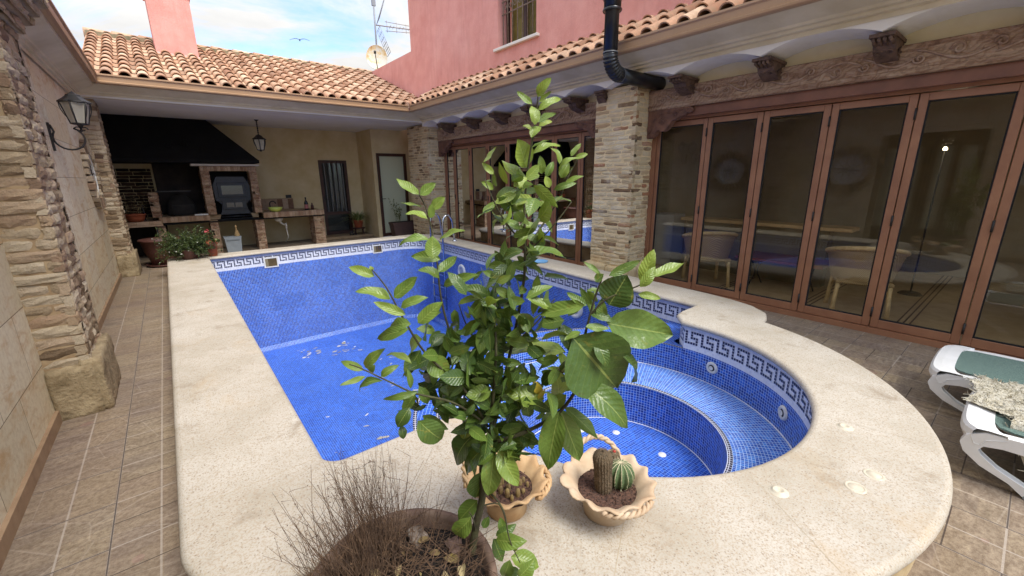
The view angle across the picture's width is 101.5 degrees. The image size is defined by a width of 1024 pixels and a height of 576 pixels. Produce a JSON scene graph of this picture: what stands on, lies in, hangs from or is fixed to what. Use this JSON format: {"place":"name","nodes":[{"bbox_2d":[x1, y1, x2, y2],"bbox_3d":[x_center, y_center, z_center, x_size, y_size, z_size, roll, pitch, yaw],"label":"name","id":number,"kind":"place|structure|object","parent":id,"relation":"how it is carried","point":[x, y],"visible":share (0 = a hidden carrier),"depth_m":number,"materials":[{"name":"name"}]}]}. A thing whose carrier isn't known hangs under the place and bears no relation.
{"place":"outdoors","nodes":[
{"label":"outdoors","id":0,"kind":"place"},
{"bbox_2d":[52,0,410,70],"label":"sky","id":1,"kind":"structure","parent":0,"point":[336,32],"materials":[{"name":"blue"}]},
{"bbox_2d":[371,0,409,56],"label":"television aerial","id":2,"kind":"object","parent":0,"point":[373,3],"visible":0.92,"depth_m":13.22,"materials":[{"name":"grey metal"}]},
{"bbox_2d":[0,236,1023,575],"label":"ground","id":3,"kind":"structure","parent":0,"point":[104,498],"depth_m":2.34,"materials":[{"name":"tile"}]},
{"bbox_2d":[0,0,141,570],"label":"courtyard wall","id":4,"kind":"structure","parent":3,"relation":"on","point":[69,258],"depth_m":2.82,"materials":[{"name":"stone"}]},
{"bbox_2d":[46,91,91,150],"bbox_3d":[-4.671,-1.766,4.436,0.385,0.601,0.251,-12,19,-37],"label":"wall lantern","id":5,"kind":"object","parent":4,"relation":"attached to","point":[74,107],"depth_m":4.39,"materials":[{"name":"metal"}]},
{"bbox_2d":[137,236,180,267],"bbox_3d":[-6.744,-0.694,8.068,0.650,0.520,0.650,-12,19,-37],"label":"bowl planter","id":6,"kind":"object","parent":3,"relation":"on","point":[149,247],"visible":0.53,"depth_m":7.87,"materials":[{"name":"brown ceramic"}]},
{"bbox_2d":[100,114,326,255],"bbox_3d":[-6.681,-2.272,9.488,4.170,2.840,1.339,-12,19,-37],"label":"barbecue","id":7,"kind":"object","parent":3,"relation":"on","point":[198,166],"visible":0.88,"depth_m":9.09,"materials":[{"name":"black metal"}]},
{"bbox_2d":[125,213,145,221],"bbox_3d":[-7.538,-1.406,8.377,0.344,0.150,0.341,-12,19,-37],"label":"terracotta dish","id":8,"kind":"object","parent":7,"relation":"on","point":[139,217],"visible":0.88,"depth_m":8.28,"materials":[{"name":"orange ceramic"}]},
{"bbox_2d":[123,196,146,214],"bbox_3d":[-7.574,-1.621,8.343,0.504,0.430,0.501,-7,16,-23],"label":"dry sprig","id":9,"kind":"object","parent":8,"relation":"in","point":[127,211],"visible":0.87,"depth_m":8.36,"materials":[{"name":"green plant"}]},
{"bbox_2d":[141,205,162,220],"bbox_3d":[-7.331,-1.537,8.522,0.305,0.325,0.078,-12,19,-37],"label":"log rest","id":10,"kind":"object","parent":7,"relation":"on","point":[154,219],"visible":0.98,"depth_m":8.48,"materials":[{"name":"metal"}]},
{"bbox_2d":[267,207,282,211],"bbox_3d":[-5.611,-1.866,9.920,0.320,0.100,0.320,-12,19,-37],"label":"green bowl","id":11,"kind":"object","parent":7,"relation":"on","point":[274,209],"visible":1,"depth_m":9.84,"materials":[{"name":"green ceramic"}]},
{"bbox_2d":[223,235,241,252],"bbox_3d":[-6.194,-0.958,9.303,0.330,0.385,0.228,-12,19,-37],"label":"grey tub","id":12,"kind":"object","parent":3,"relation":"on","point":[233,243],"visible":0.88,"depth_m":9.22,"materials":[{"name":"plastic"}]},
{"bbox_2d":[234,225,239,235],"bbox_3d":[-6.116,-1.274,9.280,0.110,0.235,0.107,-12,19,-37],"label":"hand brush","id":13,"kind":"object","parent":12,"relation":"on","point":[237,233],"visible":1,"depth_m":9.26,"materials":[{"name":"wood"}]},
{"bbox_2d":[77,0,421,248],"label":"barbecue porch","id":14,"kind":"object","parent":3,"relation":"on","point":[336,145],"visible":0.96,"depth_m":9.32,"materials":[{"name":"paint"}]},
{"bbox_2d":[252,119,265,151],"bbox_3d":[-5.509,-3.308,9.089,0.280,0.655,0.260,-12,19,-37],"label":"hanging lantern","id":15,"kind":"object","parent":14,"relation":"hanging from","point":[259,141],"visible":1,"depth_m":9.06,"materials":[{"name":"metal"}]},
{"bbox_2d":[318,160,353,234],"bbox_3d":[-4.912,-2.521,11.696,0.740,2.010,0.129,-12,19,-37],"label":"barred door","id":16,"kind":"structure","parent":14,"relation":"in","point":[347,197],"depth_m":11.67,"materials":[{"name":"grey metal"}]},
{"bbox_2d":[350,227,364,235],"bbox_3d":[-4.385,-1.573,11.803,0.490,0.258,0.340,-12,19,-37],"label":"plant stand","id":17,"kind":"object","parent":14,"relation":"on","point":[355,233],"visible":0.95,"depth_m":11.69,"materials":[{"name":"metal"}]},
{"bbox_2d":[353,220,363,227],"bbox_3d":[-4.329,-1.816,11.787,0.290,0.210,0.290,-12,19,-37],"label":"terracotta pot","id":18,"kind":"object","parent":17,"relation":"on","point":[359,224],"visible":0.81,"depth_m":11.70,"materials":[{"name":"ceramic"}]},
{"bbox_2d":[341,211,370,223],"bbox_3d":[-4.349,-2.002,11.747,1.070,0.378,1.103,-3,15,-10],"label":"spider plant","id":19,"kind":"object","parent":18,"relation":"in","point":[357,216],"visible":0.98,"depth_m":11.66,"materials":[{"name":"green plant"}]},
{"bbox_2d":[366,45,386,68],"bbox_3d":[-4.044,-6.796,12.670,0.563,1.098,0.497,-12,19,-37],"label":"satellite dish","id":20,"kind":"object","parent":14,"relation":"on","point":[376,56],"visible":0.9,"depth_m":12.72,"materials":[{"name":"metal"}]},
{"bbox_2d":[376,153,409,236],"bbox_3d":[-3.281,-2.581,11.649,0.840,2.220,0.129,-12,19,-37],"label":"frosted door","id":21,"kind":"structure","parent":14,"relation":"in","point":[390,167],"depth_m":11.60,"materials":[{"name":"grey glass"}]},
{"bbox_2d":[388,220,413,235],"bbox_3d":[-2.968,-1.607,11.503,0.750,0.446,0.320,-12,19,-37],"label":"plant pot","id":22,"kind":"object","parent":3,"relation":"on","point":[398,228],"visible":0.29,"depth_m":11.34,"materials":[{"name":"brown plastic"}]},
{"bbox_2d":[388,198,402,221],"bbox_3d":[-3.084,-2.110,11.261,0.396,0.658,0.287,3,15,14],"label":"pepper plant","id":23,"kind":"object","parent":22,"relation":"in","point":[399,213],"visible":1,"depth_m":11.27,"materials":[{"name":"green plant"}]},
{"bbox_2d":[311,508,497,575],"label":"planter pot","id":24,"kind":"object","parent":3,"relation":"on","point":[452,519],"visible":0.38,"depth_m":1.31,"materials":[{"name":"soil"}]},
{"bbox_2d":[264,435,506,575],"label":"dry plant","id":25,"kind":"object","parent":24,"relation":"on","point":[384,546],"visible":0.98,"depth_m":1.22,"materials":[{"name":"brown plant"}]},
{"bbox_2d":[406,525,427,549],"bbox_3d":[-0.312,0.812,1.363,0.063,0.049,0.064,-12,19,-37],"label":"stone","id":26,"kind":"object","parent":24,"relation":"in","point":[415,536],"visible":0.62,"depth_m":1.35,"materials":[{"name":"grey stone"}]},
{"bbox_2d":[371,532,465,575],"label":"dead leaves","id":27,"kind":"object","parent":24,"relation":"on","point":[463,566],"visible":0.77,"depth_m":1.27,"materials":[{"name":"brown plant"}]},
{"bbox_2d":[444,535,464,555],"bbox_3d":[-0.178,0.824,1.325,0.054,0.043,0.073,-12,19,-37],"label":"stone","id":28,"kind":"object","parent":24,"relation":"on","point":[458,547],"visible":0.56,"depth_m":1.32,"materials":[{"name":"brown stone"}]},
{"bbox_2d":[340,78,683,575],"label":"lemon tree","id":29,"kind":"object","parent":24,"relation":"in","point":[592,367],"visible":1,"depth_m":1.07,"materials":[{"name":"green plant"}]},
{"bbox_2d":[167,234,952,575],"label":"swimming pool","id":30,"kind":"structure","parent":3,"relation":"in","point":[751,440],"depth_m":2.56,"materials":[{"name":"beige stone"}]},
{"bbox_2d":[179,249,197,259],"bbox_3d":[-5.525,-0.588,7.161,0.300,0.180,0.300,-12,19,-37],"label":"plant pot","id":31,"kind":"object","parent":30,"relation":"on","point":[189,255],"visible":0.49,"depth_m":7.08,"materials":[{"name":"brown ceramic"}]},
{"bbox_2d":[152,225,222,263],"bbox_3d":[-5.532,-0.733,7.147,0.977,0.663,0.854,-12,19,-37],"label":"daisy bush","id":32,"kind":"object","parent":31,"relation":"in","point":[175,245],"visible":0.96,"depth_m":6.99,"materials":[{"name":"green plant"}]},
{"bbox_2d":[204,241,217,255],"bbox_3d":[-5.313,-0.700,7.402,0.200,0.268,0.200,-12,19,-37],"label":"terracotta pot","id":33,"kind":"object","parent":30,"relation":"on","point":[214,252],"visible":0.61,"depth_m":7.36,"materials":[{"name":"ceramic"}]},
{"bbox_2d":[192,229,219,244],"bbox_3d":[-5.333,-0.891,7.267,0.412,0.266,0.520,-12,19,-37],"label":"geranium","id":34,"kind":"object","parent":33,"relation":"in","point":[215,239],"visible":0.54,"depth_m":7.25,"materials":[{"name":"red"}]},
{"bbox_2d":[300,341,417,452],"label":"leaf litter","id":35,"kind":"object","parent":30,"relation":"on","point":[380,437],"visible":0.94,"depth_m":7.98,"materials":[{"name":"beige plant"}]},
{"bbox_2d":[429,213,456,309],"bbox_3d":[-1.487,-0.589,9.151,0.370,2.060,0.620,-12,19,-37],"label":"pool ladder","id":36,"kind":"object","parent":30,"relation":"attached to","point":[434,283],"visible":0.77,"depth_m":9.03,"materials":[{"name":"silver metal"}]},
{"bbox_2d":[461,453,551,522],"bbox_3d":[-0.021,0.790,1.685,0.350,0.227,0.336,-7,16,-22],"label":"fluted bowl","id":37,"kind":"object","parent":30,"relation":"on","point":[532,471],"visible":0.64,"depth_m":1.64,"materials":[{"name":"ceramic"}]},
{"bbox_2d":[490,476,528,501],"bbox_3d":[-0.020,0.780,1.671,0.170,0.052,0.148,2,15,11],"label":"finger cactus","id":38,"kind":"object","parent":37,"relation":"on","point":[508,489],"visible":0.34,"depth_m":1.64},
{"bbox_2d":[535,259,547,262],"bbox_3d":[0.452,-0.421,6.617,0.240,0.022,0.239,-12,19,-37],"label":"blue disc","id":39,"kind":"object","parent":30,"relation":"on","point":[541,261],"visible":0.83,"depth_m":6.63,"materials":[{"name":"blue plastic"}]},
{"bbox_2d":[559,433,656,526],"bbox_3d":[0.384,0.789,1.671,0.382,0.227,0.376,13,20,41],"label":"fluted bowl","id":40,"kind":"object","parent":30,"relation":"on","point":[612,509],"visible":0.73,"depth_m":1.63,"materials":[{"name":"beige ceramic"}]},
{"bbox_2d":[591,448,613,494],"bbox_3d":[0.354,0.716,1.637,0.099,0.199,0.090,-12,19,-37],"label":"column cactus","id":41,"kind":"object","parent":40,"relation":"in","point":[602,459],"depth_m":1.61,"materials":[{"name":"brown"}]},
{"bbox_2d":[609,450,620,459],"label":"cactus","id":42,"kind":"object","parent":40,"relation":"in","point":[615,454],"visible":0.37,"depth_m":1.72,"materials":[{"name":"beige"}]},
{"bbox_2d":[612,457,634,490],"bbox_3d":[0.436,0.746,1.678,0.128,0.123,0.128,-12,19,-37],"label":"barrel cactus","id":43,"kind":"object","parent":40,"relation":"on","point":[623,474],"visible":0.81,"depth_m":1.64,"materials":[{"name":"green plant"}]},
{"bbox_2d":[372,0,1023,358],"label":"pink house","id":44,"kind":"structure","parent":3,"relation":"on","point":[812,115],"depth_m":5.95,"materials":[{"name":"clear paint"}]},
{"bbox_2d":[453,145,472,241],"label":"folding door","id":45,"kind":"structure","parent":44,"relation":"in","point":[461,156],"depth_m":9.88,"materials":[{"name":"brown wood"}]},
{"bbox_2d":[469,143,489,245],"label":"folding door","id":46,"kind":"structure","parent":44,"relation":"in","point":[479,195],"depth_m":9.40,"materials":[{"name":"brown wood"}]},
{"bbox_2d":[487,141,507,247],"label":"folding door","id":47,"kind":"structure","parent":44,"relation":"in","point":[499,154],"depth_m":8.88,"materials":[{"name":"brown wood"}]},
{"bbox_2d":[493,0,539,52],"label":"window","id":48,"kind":"structure","parent":44,"relation":"in","point":[522,17],"depth_m":7.40,"materials":[{"name":"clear glass"}]},
{"bbox_2d":[506,138,528,252],"bbox_3d":[0.131,-1.793,8.380,0.072,2.232,0.675,-12,19,-37],"label":"folding door","id":49,"kind":"structure","parent":44,"relation":"in","point":[511,145],"depth_m":8.37,"materials":[{"name":"black wood"}]},
{"bbox_2d":[529,135,554,258],"bbox_3d":[0.552,-1.663,7.876,0.072,2.232,0.675,-12,19,-37],"label":"folding door","id":50,"kind":"structure","parent":44,"relation":"in","point":[547,154],"depth_m":7.78,"materials":[{"name":"black wood"}]},
{"bbox_2d":[552,132,581,264],"bbox_3d":[0.962,-1.536,7.384,0.072,2.232,0.640,-12,19,-37],"label":"folding door","id":51,"kind":"structure","parent":44,"relation":"in","point":[566,230],"depth_m":7.38,"materials":[{"name":"black wood"}]},
{"bbox_2d":[602,0,665,89],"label":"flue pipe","id":52,"kind":"object","parent":44,"relation":"attached to","point":[616,71],"visible":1,"depth_m":4.88,"materials":[{"name":"black metal"}]},
{"bbox_2d":[654,212,684,264],"bbox_3d":[2.850,-0.915,7.721,0.407,0.917,0.440,-12,19,-37],"label":"fridge","id":53,"kind":"object","parent":44,"relation":"on","point":[669,233],"visible":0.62,"depth_m":7.55,"materials":[{"name":"grey"}]},
{"bbox_2d":[681,231,737,287],"bbox_3d":[2.928,-0.482,6.277,0.760,0.827,0.761,2,15,8],"label":"wicker chair","id":54,"kind":"object","parent":44,"relation":"on","point":[717,246],"visible":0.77,"depth_m":5.98,"materials":[{"name":"wicker"}]},
{"bbox_2d":[690,112,764,298],"bbox_3d":[2.693,-1.002,5.312,0.072,2.232,0.655,-12,19,-37],"label":"folding door","id":55,"kind":"structure","parent":44,"relation":"in","point":[758,116],"depth_m":5.27,"materials":[{"name":"black wood"}]},
{"bbox_2d":[681,216,859,287],"bbox_3d":[3.885,-0.623,6.669,0.370,0.872,2.440,-12,19,-37],"label":"bar counter","id":56,"kind":"object","parent":44,"relation":"on","point":[776,237],"visible":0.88,"depth_m":6.38,"materials":[{"name":"brown wood"}]},
{"bbox_2d":[735,251,828,290],"bbox_3d":[3.795,-0.196,5.887,0.600,0.463,1.070,-12,19,-37],"label":"table","id":57,"kind":"object","parent":44,"relation":"on","point":[790,260],"visible":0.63,"depth_m":5.79,"materials":[{"name":"wood"}]},
{"bbox_2d":[739,104,832,310],"bbox_3d":[3.100,-0.876,4.824,0.072,2.232,0.650,-12,19,-37],"label":"folding door","id":58,"kind":"structure","parent":44,"relation":"in","point":[826,110],"depth_m":4.77,"materials":[{"name":"black wood"}]},
{"bbox_2d":[797,94,919,325],"bbox_3d":[3.509,-0.750,4.334,0.072,2.232,0.662,-12,19,-37],"label":"folding door","id":59,"kind":"structure","parent":44,"relation":"in","point":[912,101],"depth_m":4.27,"materials":[{"name":"black wood"}]},
{"bbox_2d":[823,246,910,319],"bbox_3d":[4.088,-0.126,4.894,0.806,0.827,0.758,-12,19,-37],"label":"wicker chair","id":60,"kind":"object","parent":44,"relation":"on","point":[851,265],"visible":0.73,"depth_m":4.66,"materials":[{"name":"wicker"}]},
{"bbox_2d":[897,147,946,296],"bbox_3d":[5.375,-0.832,5.415,0.260,1.890,0.256,-12,19,-37],"label":"interior lamp","id":61,"kind":"object","parent":44,"relation":"on","point":[910,292],"visible":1,"depth_m":5.47,"materials":[{"name":"brown metal"}]},
{"bbox_2d":[869,82,1023,343],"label":"folding door","id":62,"kind":"structure","parent":44,"relation":"in","point":[1017,112],"depth_m":3.78,"materials":[{"name":"black wood"}]},
{"bbox_2d":[960,121,1023,357],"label":"folding door","id":63,"kind":"structure","parent":44,"relation":"in","point":[999,225],"depth_m":3.61,"materials":[{"name":"black wood"}]},
{"bbox_2d":[928,345,1023,411],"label":"sun lounger","id":64,"kind":"object","parent":3,"relation":"on","point":[953,365],"visible":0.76,"depth_m":2.87,"materials":[{"name":"white plastic"}]},
{"bbox_2d":[960,391,1023,499],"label":"sun lounger","id":65,"kind":"object","parent":3,"relation":"on","point":[979,424],"visible":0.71,"depth_m":2.20,"materials":[{"name":"white plastic"}]},
{"bbox_2d":[961,373,1023,471],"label":"shaggy rug","id":66,"kind":"object","parent":65,"relation":"on","point":[1006,399],"visible":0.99,"depth_m":2.42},
{"bbox_3d":[-5.135,-1.935,10.379,0.270,0.014,0.270,-12,19,-37],"label":"tray","id":67,"kind":"object","parent":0,"visible":0},
{"bbox_2d":[304,197,308,209],"bbox_3d":[-5.140,-2.106,10.437,0.092,0.317,0.090,-12,19,-37],"label":"bottle","id":68,"kind":"object","parent":67,"relation":"on","point":[306,205],"visible":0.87,"depth_m":10.41,"materials":[{"name":"black"}]}
]}

